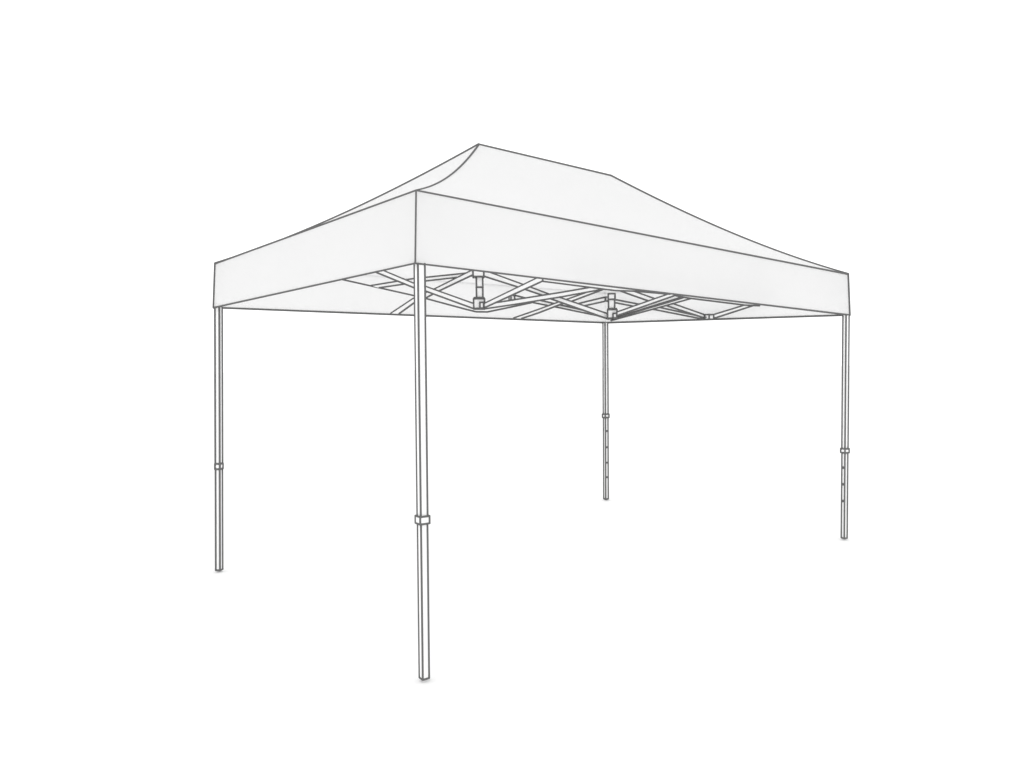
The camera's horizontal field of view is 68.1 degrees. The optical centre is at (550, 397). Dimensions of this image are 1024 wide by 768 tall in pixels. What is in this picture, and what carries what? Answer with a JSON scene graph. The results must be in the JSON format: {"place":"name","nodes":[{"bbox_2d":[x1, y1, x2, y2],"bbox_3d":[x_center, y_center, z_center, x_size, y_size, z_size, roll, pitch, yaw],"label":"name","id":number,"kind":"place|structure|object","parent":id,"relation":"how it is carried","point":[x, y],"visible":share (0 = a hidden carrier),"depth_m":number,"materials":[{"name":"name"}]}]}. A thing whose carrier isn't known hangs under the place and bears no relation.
{"place":"outdoors","nodes":[
{"label":"outdoors","id":0,"kind":"place"},
{"bbox_2d":[0,364,1023,767],"bbox_3d":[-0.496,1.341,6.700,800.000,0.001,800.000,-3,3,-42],"label":"ground","id":1,"kind":"structure","parent":0,"point":[704,586],"depth_m":5.97,"materials":[{"name":"white"}]},
{"bbox_2d":[212,143,850,680],"bbox_3d":[-0.004,-0.330,6.418,4.598,3.337,3.041,-3,3,-42],"label":"canopy tent","id":2,"kind":"object","parent":1,"relation":"on","point":[482,231],"visible":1,"depth_m":5.41,"materials":[{"name":"white fabric"},{"name":"white painted metal"}]},
{"bbox_2d":[0,0,1023,374],"label":"sky","id":3,"kind":"structure","parent":0,"point":[146,145],"materials":[{"name":"white"}]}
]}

